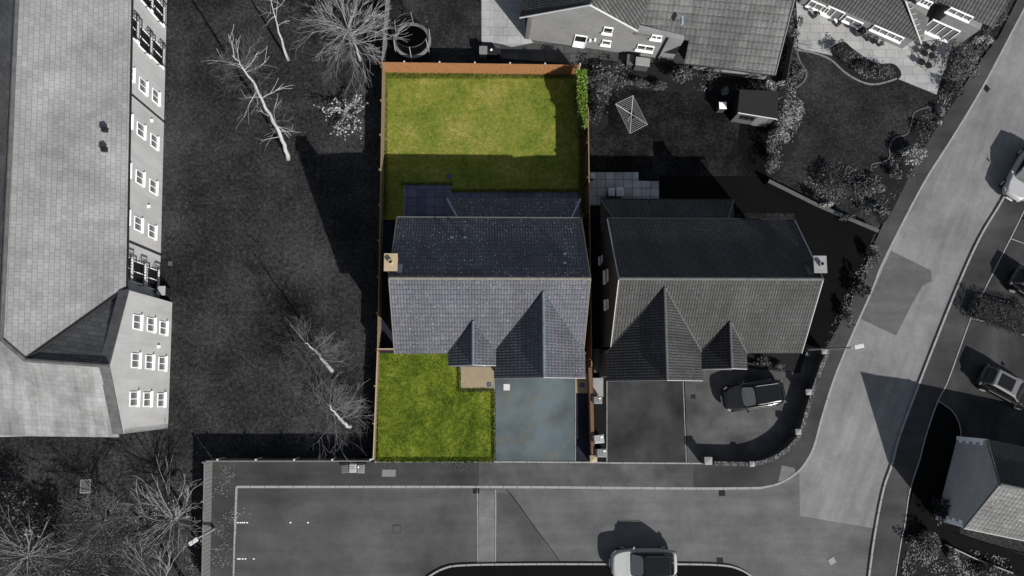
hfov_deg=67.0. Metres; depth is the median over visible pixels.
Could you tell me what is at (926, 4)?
window
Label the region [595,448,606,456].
wheelie bin
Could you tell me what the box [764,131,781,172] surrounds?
shrub
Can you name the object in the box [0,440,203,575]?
meadow grass
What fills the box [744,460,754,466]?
wall pillar
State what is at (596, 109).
shrub
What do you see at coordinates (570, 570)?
verge
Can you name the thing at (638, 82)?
shrub
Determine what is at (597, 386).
storage box
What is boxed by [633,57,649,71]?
storage box
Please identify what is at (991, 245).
pavement
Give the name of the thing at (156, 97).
window
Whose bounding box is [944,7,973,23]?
window
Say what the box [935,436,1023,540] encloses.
house
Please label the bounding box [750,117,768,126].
door
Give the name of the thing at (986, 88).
road gully
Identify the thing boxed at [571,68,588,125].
hedge
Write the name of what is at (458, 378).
lawn edge grass
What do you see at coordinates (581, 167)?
soil border
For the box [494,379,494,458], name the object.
edging
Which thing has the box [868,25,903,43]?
window
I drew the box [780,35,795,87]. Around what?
timber fence
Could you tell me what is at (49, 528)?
shrub
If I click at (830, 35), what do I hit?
corner patio
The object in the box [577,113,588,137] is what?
hedge
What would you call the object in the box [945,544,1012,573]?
edging east garden
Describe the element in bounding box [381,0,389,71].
timber fence
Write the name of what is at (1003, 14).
shrub
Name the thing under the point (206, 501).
timber fence
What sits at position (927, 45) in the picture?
patio chair
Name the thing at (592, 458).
wall pillar
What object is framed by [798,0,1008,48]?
corner house
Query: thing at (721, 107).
water butt
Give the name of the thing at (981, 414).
driveway
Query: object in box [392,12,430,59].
trampoline
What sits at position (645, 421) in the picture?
neighbour driveway
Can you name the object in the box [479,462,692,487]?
worn pavement
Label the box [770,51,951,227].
corner lawn
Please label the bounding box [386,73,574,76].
soil border
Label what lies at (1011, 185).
parked car
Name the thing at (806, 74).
bed edging
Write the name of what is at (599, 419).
neighbour side strip
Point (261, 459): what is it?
timber fence
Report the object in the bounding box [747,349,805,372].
flower bed ground
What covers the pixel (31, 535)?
shrub
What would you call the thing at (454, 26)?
garden
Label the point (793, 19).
shrub
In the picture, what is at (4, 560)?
ground cover
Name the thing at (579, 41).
back door
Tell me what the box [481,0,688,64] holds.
paving
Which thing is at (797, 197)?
garden wall
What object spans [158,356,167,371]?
window
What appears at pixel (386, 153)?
lawn edge grass
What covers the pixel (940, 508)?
shrub
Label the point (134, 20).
balcony door
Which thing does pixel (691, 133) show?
neighbour lawn
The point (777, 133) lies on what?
shrub
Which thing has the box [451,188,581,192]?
lawn edge grass
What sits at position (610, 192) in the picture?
wheelie bin
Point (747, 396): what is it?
parked car
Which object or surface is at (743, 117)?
window
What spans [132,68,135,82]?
window
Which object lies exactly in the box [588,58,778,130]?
shrub bed
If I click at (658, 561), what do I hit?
parked car
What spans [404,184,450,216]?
patio
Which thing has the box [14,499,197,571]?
ground cover
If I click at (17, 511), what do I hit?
shrub
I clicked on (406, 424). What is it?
front lawn
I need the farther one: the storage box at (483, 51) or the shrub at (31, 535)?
the storage box at (483, 51)
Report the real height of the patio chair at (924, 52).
0.840 m
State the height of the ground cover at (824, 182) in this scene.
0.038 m
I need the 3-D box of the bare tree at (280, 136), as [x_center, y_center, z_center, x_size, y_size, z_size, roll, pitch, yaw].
[-15.551,-11.493,47.572,4.356,11.555,5.425,0,83,-2]
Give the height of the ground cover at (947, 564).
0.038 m
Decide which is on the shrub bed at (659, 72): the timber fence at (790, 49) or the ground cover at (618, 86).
the ground cover at (618, 86)
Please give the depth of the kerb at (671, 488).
50.71 m
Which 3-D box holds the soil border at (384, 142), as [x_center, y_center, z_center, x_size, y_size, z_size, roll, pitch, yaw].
[-8.863,-10.051,53.332,0.332,0.001,10.380,-1,83,-3]
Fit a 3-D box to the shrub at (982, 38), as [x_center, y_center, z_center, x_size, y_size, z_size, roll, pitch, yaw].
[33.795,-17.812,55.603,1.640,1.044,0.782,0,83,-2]
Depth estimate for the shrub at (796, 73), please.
54.63 m
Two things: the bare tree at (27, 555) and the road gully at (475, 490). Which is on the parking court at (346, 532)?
the road gully at (475, 490)
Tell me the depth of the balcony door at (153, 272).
50.36 m
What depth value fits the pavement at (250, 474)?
51.31 m
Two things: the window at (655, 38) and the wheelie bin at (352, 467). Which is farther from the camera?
the window at (655, 38)
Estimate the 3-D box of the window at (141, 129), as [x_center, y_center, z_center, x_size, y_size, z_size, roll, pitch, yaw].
[-23.563,-10.037,49.218,0.163,1.070,0.970,-2,83,-3]
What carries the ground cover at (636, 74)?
on the shrub bed at (659, 72)
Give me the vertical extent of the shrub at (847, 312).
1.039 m
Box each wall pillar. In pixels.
[589,455,596,462]
[700,456,711,464]
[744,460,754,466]
[790,429,800,434]
[800,389,811,394]
[815,350,827,353]
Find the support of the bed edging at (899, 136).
on the ground at (316, 294)
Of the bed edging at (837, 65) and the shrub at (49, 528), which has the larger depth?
the bed edging at (837, 65)
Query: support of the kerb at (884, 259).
on the ground at (316, 294)
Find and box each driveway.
[495,378,574,460]
[607,381,685,461]
[939,219,1023,446]
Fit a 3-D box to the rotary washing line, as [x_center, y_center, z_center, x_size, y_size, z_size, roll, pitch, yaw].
[8.074,-11.672,53.408,1.414,1.870,2.337,-25,84,-5]
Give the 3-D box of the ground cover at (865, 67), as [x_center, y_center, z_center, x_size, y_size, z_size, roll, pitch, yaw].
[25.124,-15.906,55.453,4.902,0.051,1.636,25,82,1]
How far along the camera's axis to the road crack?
50.48 m
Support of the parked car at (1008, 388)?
on the driveway at (981, 414)
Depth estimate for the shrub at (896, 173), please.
53.90 m
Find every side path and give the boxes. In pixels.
[380,220,395,352]
[582,220,589,372]
[903,525,1023,575]
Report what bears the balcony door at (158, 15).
in the apartment block
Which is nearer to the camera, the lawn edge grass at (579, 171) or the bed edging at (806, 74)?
the lawn edge grass at (579, 171)
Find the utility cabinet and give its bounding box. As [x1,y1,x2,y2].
[156,286,170,296]
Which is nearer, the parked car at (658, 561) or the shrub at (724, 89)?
the parked car at (658, 561)
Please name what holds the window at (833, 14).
in the corner house at (901, 24)
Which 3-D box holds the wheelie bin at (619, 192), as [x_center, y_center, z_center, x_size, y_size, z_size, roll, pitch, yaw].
[7.318,-6.436,52.979,0.534,1.095,0.699,0,83,-2]
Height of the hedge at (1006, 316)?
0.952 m
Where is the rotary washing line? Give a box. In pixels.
[616,96,646,132]
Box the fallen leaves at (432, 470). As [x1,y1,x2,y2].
[378,463,473,472]
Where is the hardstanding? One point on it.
(716, 429)
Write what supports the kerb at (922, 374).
on the ground at (316, 294)
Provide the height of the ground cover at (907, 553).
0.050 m
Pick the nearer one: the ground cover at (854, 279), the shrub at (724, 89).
the ground cover at (854, 279)
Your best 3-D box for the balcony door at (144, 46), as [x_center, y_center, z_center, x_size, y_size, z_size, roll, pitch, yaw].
[-23.809,-15.994,50.245,0.120,1.820,1.470,-2,83,-3]
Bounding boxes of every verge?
[432,564,748,575]
[905,402,959,532]
[938,401,961,436]
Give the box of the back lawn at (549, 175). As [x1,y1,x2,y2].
[383,71,583,219]
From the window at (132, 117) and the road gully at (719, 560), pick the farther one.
the road gully at (719, 560)
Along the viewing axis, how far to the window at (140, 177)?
49.02 m
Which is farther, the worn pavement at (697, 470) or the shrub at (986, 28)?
the shrub at (986, 28)
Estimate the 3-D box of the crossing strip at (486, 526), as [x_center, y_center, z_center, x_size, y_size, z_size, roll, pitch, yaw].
[-1.653,15.535,50.399,1.013,0.072,4.623,0,83,-2]
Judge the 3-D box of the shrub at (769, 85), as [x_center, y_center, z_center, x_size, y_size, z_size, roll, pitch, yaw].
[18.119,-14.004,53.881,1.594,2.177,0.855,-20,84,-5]
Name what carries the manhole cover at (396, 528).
on the parking court at (346, 532)
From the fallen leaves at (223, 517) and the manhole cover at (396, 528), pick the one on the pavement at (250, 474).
the fallen leaves at (223, 517)
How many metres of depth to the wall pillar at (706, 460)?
50.28 m
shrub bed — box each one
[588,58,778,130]
[766,35,803,178]
[869,91,957,223]
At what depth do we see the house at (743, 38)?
51.65 m
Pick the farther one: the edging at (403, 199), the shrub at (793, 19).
the shrub at (793, 19)
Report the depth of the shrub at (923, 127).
54.72 m
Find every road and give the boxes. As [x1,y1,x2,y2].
[478,473,873,575]
[799,12,1023,527]
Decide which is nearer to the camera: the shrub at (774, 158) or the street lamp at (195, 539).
the street lamp at (195, 539)
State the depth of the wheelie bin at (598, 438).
50.26 m
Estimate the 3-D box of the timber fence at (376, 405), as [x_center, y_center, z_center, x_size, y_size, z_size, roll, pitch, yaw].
[-8.911,7.552,50.549,0.175,1.068,7.164,1,82,-2]
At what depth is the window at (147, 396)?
47.38 m
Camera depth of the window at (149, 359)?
47.77 m
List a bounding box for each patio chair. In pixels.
[916,56,928,65]
[919,47,930,55]
[922,40,933,49]
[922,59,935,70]
[925,52,938,60]
[928,42,937,50]
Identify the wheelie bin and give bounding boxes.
[341,462,350,472]
[349,462,358,472]
[357,462,366,472]
[592,396,601,403]
[592,434,603,443]
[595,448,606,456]
[607,188,614,197]
[615,187,623,197]
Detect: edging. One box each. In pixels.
[403,184,403,215]
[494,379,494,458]
[575,379,575,460]
[606,381,606,461]
[683,382,686,461]
[795,51,807,88]
[796,48,896,84]
[870,106,930,171]
[895,211,1023,575]
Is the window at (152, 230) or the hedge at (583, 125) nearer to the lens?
the window at (152, 230)
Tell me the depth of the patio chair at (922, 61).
55.21 m
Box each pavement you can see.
[210,0,1023,575]
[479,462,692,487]
[693,462,702,486]
[870,198,1023,575]
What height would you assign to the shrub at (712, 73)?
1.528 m
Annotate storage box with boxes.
[479,46,486,57]
[487,48,499,57]
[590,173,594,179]
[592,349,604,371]
[592,378,602,394]
[626,54,634,67]
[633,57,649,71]
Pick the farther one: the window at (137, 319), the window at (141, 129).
the window at (141, 129)
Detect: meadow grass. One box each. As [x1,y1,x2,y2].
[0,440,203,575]
[165,0,379,458]
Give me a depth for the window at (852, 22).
55.30 m
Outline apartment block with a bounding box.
[0,0,171,436]
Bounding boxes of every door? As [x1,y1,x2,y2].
[126,256,132,280]
[132,260,146,286]
[133,17,138,43]
[138,25,152,58]
[141,0,152,12]
[146,267,159,289]
[152,0,164,26]
[152,38,164,68]
[572,34,587,47]
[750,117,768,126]
[924,19,960,43]
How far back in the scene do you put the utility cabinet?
50.49 m
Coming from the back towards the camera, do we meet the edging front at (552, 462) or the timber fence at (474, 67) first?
the timber fence at (474, 67)
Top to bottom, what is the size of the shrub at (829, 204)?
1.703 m
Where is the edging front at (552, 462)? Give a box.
[374,461,701,463]
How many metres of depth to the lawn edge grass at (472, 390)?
51.35 m
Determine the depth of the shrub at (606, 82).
53.38 m
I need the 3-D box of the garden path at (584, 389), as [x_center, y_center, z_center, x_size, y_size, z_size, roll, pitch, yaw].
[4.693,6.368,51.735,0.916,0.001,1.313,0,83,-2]
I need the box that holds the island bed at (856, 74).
[832,42,900,85]
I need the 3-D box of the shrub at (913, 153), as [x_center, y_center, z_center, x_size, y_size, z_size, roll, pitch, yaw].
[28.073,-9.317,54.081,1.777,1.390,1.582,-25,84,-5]
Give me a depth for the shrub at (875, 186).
53.74 m
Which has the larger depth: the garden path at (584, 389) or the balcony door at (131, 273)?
the garden path at (584, 389)
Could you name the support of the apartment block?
on the ground at (316, 294)
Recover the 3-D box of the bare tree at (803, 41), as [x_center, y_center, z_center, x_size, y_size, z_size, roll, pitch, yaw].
[20.410,-17.386,54.773,2.478,1.717,2.509,-16,84,-4]
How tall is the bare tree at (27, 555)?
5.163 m
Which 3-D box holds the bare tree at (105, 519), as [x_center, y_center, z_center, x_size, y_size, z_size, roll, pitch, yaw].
[-24.953,14.804,47.283,5.881,4.553,5.211,0,83,-2]
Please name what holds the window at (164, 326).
in the apartment block
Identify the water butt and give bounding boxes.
[716,102,726,112]
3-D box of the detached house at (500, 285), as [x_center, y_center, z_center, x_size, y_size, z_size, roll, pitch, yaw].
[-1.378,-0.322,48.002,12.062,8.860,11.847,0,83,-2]
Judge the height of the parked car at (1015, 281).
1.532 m
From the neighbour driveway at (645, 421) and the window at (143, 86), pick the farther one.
the neighbour driveway at (645, 421)
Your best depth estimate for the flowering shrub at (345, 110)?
52.45 m
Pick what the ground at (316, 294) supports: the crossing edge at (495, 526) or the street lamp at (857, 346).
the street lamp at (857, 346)
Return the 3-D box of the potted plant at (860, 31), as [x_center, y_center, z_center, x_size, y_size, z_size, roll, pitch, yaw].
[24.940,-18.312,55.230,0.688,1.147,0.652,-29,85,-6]
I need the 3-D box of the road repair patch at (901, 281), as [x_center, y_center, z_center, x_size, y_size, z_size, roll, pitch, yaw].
[26.743,0.541,53.506,3.439,0.001,5.386,27,82,1]
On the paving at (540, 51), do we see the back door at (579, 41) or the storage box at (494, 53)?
the storage box at (494, 53)
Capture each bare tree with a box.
[0,505,84,575]
[37,486,149,572]
[102,528,192,575]
[105,454,221,574]
[203,26,295,160]
[259,0,289,60]
[268,315,350,379]
[289,352,373,471]
[290,0,412,102]
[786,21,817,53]
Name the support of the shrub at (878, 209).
on the corner lawn at (833, 80)
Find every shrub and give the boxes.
[0,471,46,548]
[19,526,41,537]
[24,499,71,559]
[313,94,367,139]
[586,63,627,101]
[592,92,601,122]
[625,77,649,87]
[650,81,666,90]
[671,66,692,83]
[705,68,722,80]
[721,86,728,95]
[747,356,771,367]
[760,80,785,90]
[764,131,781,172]
[768,116,790,143]
[775,88,805,134]
[775,363,785,371]
[787,7,803,31]
[788,63,805,85]
[790,28,799,48]
[816,164,854,191]
[820,201,834,207]
[831,39,851,64]
[839,214,855,221]
[842,301,854,328]
[850,60,868,71]
[850,269,871,297]
[853,174,886,196]
[862,201,890,218]
[866,244,879,264]
[870,60,893,79]
[889,162,916,178]
[898,142,927,164]
[907,529,941,559]
[914,122,936,135]
[930,495,950,525]
[937,106,945,124]
[944,80,964,98]
[946,42,981,87]
[948,546,961,566]
[969,563,1003,575]
[972,34,994,43]
[981,19,1003,34]
[997,2,1008,26]
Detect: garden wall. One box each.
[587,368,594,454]
[764,179,878,234]
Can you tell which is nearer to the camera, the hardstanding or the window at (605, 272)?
the window at (605, 272)
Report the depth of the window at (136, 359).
45.83 m
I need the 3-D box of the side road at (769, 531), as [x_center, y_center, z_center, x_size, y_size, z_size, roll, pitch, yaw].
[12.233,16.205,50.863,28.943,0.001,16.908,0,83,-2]
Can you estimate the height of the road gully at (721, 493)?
0.023 m
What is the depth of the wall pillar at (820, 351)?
51.73 m
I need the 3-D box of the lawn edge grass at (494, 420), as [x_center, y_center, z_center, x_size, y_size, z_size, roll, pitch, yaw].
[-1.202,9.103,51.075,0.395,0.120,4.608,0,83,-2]
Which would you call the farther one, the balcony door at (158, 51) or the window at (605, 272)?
the balcony door at (158, 51)
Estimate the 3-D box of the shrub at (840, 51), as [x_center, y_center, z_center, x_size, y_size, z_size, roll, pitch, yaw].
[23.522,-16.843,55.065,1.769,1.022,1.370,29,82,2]
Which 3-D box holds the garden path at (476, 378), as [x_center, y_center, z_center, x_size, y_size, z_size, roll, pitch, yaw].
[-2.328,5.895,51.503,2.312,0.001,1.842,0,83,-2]
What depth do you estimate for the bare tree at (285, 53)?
50.48 m
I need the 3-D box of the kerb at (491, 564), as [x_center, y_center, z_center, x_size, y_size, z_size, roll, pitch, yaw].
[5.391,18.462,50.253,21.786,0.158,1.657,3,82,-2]
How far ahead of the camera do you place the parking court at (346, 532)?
50.01 m
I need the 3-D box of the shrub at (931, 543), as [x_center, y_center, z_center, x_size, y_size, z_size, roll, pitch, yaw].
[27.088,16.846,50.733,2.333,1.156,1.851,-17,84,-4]
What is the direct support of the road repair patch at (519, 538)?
on the side road at (769, 531)
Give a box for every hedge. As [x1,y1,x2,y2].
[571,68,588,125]
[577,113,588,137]
[964,294,1023,336]
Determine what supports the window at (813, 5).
in the corner house at (901, 24)
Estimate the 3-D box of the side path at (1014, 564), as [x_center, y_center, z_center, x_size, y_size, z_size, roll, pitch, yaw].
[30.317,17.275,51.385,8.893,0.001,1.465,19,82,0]
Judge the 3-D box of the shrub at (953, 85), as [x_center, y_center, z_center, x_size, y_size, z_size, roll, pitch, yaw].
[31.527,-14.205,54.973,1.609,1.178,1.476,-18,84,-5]
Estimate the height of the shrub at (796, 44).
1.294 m
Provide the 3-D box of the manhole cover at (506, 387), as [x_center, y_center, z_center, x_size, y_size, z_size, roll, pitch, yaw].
[-0.355,6.604,51.483,0.460,0.020,0.460,0,83,-2]
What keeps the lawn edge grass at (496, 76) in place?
on the back lawn at (549, 175)
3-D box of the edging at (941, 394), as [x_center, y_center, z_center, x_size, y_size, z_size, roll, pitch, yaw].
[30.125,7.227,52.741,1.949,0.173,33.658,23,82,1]
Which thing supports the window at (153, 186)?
in the apartment block
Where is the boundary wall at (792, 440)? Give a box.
[712,349,829,465]
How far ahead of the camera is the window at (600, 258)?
51.65 m
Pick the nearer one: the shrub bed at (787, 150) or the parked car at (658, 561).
the parked car at (658, 561)
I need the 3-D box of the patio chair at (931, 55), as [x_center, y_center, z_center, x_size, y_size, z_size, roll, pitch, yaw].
[30.041,-16.593,55.372,0.610,0.840,0.554,-9,83,-4]
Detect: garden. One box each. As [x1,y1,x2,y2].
[384,0,480,62]
[659,176,873,347]
[737,124,767,175]
[897,538,1023,575]
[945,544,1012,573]
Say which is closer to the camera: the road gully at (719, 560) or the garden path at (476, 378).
the road gully at (719, 560)
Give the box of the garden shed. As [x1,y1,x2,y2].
[730,89,778,126]
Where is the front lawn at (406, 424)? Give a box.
[376,353,493,460]
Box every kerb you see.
[236,486,760,489]
[429,563,751,575]
[761,8,1023,488]
[868,195,1005,575]
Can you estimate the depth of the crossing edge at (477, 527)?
50.33 m
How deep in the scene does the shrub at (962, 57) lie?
54.84 m
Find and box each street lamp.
[188,527,214,545]
[806,343,863,350]
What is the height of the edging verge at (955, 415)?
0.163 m
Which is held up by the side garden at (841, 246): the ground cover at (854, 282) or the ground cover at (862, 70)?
the ground cover at (854, 282)
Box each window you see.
[129,391,140,406]
[131,114,133,129]
[131,353,141,368]
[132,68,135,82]
[133,314,143,330]
[134,216,143,232]
[136,169,145,186]
[137,121,146,139]
[139,76,148,95]
[143,391,153,406]
[145,355,155,369]
[147,317,156,332]
[148,223,157,239]
[149,178,158,195]
[150,133,159,150]
[152,88,160,106]
[157,392,166,406]
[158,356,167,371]
[159,321,168,335]
[598,255,602,265]
[600,40,610,47]
[601,26,613,35]
[603,269,607,284]
[604,299,608,310]
[635,44,654,53]
[649,34,661,41]
[739,115,754,120]
[805,0,829,15]
[820,6,844,22]
[841,16,863,28]
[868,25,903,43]
[916,0,933,8]
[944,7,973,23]
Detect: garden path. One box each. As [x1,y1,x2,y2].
[460,367,493,389]
[575,373,587,392]
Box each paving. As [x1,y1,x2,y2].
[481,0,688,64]
[778,465,794,481]
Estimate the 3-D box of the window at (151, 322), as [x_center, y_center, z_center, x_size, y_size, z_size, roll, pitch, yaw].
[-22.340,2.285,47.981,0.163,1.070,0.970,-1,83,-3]
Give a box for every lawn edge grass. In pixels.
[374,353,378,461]
[377,457,494,462]
[381,73,387,215]
[385,72,574,78]
[401,182,452,185]
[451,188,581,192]
[457,367,461,391]
[459,388,494,392]
[491,391,496,460]
[578,129,583,213]
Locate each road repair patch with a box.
[497,493,557,561]
[861,251,931,334]
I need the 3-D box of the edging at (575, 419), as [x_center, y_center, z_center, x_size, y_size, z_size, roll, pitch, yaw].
[4.213,8.762,51.463,0.050,0.182,5.418,1,83,-2]
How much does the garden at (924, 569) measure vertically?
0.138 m
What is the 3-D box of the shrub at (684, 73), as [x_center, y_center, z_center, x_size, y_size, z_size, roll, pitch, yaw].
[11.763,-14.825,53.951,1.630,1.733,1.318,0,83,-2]
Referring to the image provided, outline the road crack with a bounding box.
[507,490,560,562]
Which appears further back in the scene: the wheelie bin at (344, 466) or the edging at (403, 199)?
the edging at (403, 199)
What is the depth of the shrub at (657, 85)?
54.09 m
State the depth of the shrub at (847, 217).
52.74 m
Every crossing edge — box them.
[477,491,477,563]
[495,490,495,562]
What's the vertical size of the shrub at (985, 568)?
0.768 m
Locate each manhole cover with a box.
[80,479,90,492]
[381,469,395,476]
[393,525,400,532]
[503,384,509,390]
[827,556,836,565]
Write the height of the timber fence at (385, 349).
1.165 m
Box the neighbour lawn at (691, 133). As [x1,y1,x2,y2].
[589,77,863,347]
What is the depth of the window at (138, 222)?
48.57 m
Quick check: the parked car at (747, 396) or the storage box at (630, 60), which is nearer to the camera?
the parked car at (747, 396)
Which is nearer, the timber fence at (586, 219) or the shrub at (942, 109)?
the timber fence at (586, 219)
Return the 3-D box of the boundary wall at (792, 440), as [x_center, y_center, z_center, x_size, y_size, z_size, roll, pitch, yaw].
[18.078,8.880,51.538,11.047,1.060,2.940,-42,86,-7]
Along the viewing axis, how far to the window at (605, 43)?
53.80 m
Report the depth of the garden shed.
52.80 m
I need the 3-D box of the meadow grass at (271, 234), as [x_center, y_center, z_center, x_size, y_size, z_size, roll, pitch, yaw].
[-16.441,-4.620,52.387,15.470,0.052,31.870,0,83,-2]
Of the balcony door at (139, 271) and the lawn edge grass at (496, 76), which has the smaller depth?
the balcony door at (139, 271)
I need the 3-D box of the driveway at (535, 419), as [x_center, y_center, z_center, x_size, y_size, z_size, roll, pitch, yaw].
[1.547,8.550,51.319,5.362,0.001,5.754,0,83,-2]
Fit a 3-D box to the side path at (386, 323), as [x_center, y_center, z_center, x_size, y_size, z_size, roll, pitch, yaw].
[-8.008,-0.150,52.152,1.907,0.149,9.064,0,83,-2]
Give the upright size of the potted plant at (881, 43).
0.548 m
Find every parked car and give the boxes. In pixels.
[609,546,676,575]
[720,379,785,412]
[976,364,1023,410]
[999,148,1023,201]
[1006,265,1023,297]
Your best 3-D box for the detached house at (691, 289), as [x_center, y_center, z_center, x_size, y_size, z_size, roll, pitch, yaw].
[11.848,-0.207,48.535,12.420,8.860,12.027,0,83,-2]
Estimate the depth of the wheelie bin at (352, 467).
49.39 m
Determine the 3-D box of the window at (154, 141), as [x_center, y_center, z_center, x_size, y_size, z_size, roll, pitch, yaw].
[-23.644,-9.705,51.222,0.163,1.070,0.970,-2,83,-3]
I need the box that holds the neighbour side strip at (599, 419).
[592,205,606,461]
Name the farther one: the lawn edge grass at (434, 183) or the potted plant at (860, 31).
the potted plant at (860, 31)
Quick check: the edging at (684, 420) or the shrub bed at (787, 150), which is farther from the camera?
the shrub bed at (787, 150)
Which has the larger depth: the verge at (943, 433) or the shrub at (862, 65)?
the shrub at (862, 65)
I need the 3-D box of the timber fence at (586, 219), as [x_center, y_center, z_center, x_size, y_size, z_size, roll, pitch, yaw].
[5.014,-3.387,51.902,0.175,2.368,17.358,0,83,-2]
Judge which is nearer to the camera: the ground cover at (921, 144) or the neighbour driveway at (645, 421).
the neighbour driveway at (645, 421)
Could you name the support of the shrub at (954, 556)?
on the garden at (924, 569)
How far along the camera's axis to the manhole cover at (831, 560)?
50.97 m
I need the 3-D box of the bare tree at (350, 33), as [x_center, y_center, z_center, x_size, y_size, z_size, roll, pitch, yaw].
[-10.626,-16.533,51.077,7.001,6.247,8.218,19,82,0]
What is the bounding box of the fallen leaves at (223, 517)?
[212,465,234,566]
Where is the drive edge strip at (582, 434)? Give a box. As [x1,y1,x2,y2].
[575,393,589,460]
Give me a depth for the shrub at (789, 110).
53.27 m
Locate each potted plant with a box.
[812,10,819,18]
[854,26,866,36]
[872,37,878,43]
[878,39,884,46]
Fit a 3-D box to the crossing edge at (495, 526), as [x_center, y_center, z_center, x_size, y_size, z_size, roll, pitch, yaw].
[-1.079,15.538,50.413,0.063,0.070,4.682,0,83,-2]
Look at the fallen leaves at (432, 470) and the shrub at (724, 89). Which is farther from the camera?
the shrub at (724, 89)
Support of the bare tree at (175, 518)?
on the ground at (316, 294)
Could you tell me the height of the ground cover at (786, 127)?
0.036 m
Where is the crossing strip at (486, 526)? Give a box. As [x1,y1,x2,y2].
[479,490,493,562]
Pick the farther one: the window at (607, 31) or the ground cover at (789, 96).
the ground cover at (789, 96)
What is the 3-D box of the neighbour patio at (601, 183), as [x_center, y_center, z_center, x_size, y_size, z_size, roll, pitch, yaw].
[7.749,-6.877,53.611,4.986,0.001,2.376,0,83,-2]
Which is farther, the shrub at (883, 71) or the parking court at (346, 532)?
the shrub at (883, 71)
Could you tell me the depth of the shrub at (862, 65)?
55.09 m
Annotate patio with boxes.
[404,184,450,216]
[451,191,580,213]
[482,0,532,46]
[590,172,658,204]
[796,0,951,93]
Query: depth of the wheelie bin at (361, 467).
49.41 m
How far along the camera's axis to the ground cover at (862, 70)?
55.40 m
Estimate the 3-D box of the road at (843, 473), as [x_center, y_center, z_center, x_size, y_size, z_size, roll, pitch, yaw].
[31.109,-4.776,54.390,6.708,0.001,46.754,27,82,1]
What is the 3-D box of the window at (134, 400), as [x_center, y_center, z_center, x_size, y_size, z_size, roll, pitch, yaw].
[-22.156,6.516,45.443,0.163,1.070,0.970,-1,83,-3]
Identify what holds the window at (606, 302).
in the detached house at (691, 289)
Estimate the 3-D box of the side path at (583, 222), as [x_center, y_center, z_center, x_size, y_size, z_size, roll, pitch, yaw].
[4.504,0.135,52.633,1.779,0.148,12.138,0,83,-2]
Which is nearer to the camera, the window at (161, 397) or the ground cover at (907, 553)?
the window at (161, 397)
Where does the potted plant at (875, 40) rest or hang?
on the corner patio at (830, 35)
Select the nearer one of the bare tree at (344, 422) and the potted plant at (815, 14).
the bare tree at (344, 422)
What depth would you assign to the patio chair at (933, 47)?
55.38 m
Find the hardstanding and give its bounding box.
[684,344,818,461]
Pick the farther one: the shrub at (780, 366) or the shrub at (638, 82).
the shrub at (638, 82)
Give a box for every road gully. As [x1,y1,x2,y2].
[473,488,478,493]
[717,558,722,562]
[719,491,724,495]
[983,84,989,91]
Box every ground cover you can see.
[1,495,199,575]
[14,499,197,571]
[589,61,776,111]
[589,68,757,124]
[768,37,801,173]
[769,55,798,172]
[808,166,859,198]
[813,161,874,213]
[826,239,879,346]
[838,51,895,78]
[843,52,884,79]
[844,245,877,307]
[872,99,948,213]
[902,535,1008,575]
[907,535,1006,575]
[939,34,990,104]
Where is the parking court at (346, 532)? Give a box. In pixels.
[235,488,477,575]
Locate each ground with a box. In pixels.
[0,0,1023,575]
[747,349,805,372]
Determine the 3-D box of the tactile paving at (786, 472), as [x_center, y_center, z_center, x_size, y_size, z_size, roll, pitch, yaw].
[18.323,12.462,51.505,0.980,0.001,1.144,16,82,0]
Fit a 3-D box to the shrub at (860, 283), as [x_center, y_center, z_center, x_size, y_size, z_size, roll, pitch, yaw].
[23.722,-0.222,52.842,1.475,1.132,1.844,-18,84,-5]
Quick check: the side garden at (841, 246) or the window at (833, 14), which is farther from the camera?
the window at (833, 14)
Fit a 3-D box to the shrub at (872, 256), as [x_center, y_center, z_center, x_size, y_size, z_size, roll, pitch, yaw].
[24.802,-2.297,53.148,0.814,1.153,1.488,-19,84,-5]
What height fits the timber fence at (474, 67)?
1.668 m
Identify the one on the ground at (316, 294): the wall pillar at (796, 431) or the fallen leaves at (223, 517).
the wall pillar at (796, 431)
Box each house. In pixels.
[384,197,590,378]
[519,0,794,79]
[598,198,826,380]
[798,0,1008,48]
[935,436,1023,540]
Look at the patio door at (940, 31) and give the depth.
55.16 m
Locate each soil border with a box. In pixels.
[381,71,385,212]
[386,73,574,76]
[579,137,583,212]
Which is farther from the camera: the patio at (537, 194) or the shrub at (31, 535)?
the patio at (537, 194)
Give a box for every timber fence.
[200,460,212,575]
[206,457,372,461]
[372,348,379,459]
[376,65,385,347]
[376,348,393,351]
[379,61,580,74]
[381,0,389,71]
[582,107,591,367]
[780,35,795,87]
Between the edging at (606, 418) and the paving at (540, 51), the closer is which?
the edging at (606, 418)
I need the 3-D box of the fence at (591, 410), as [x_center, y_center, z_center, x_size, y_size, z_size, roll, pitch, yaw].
[5.209,8.142,51.153,0.249,0.960,5.701,-1,83,-2]

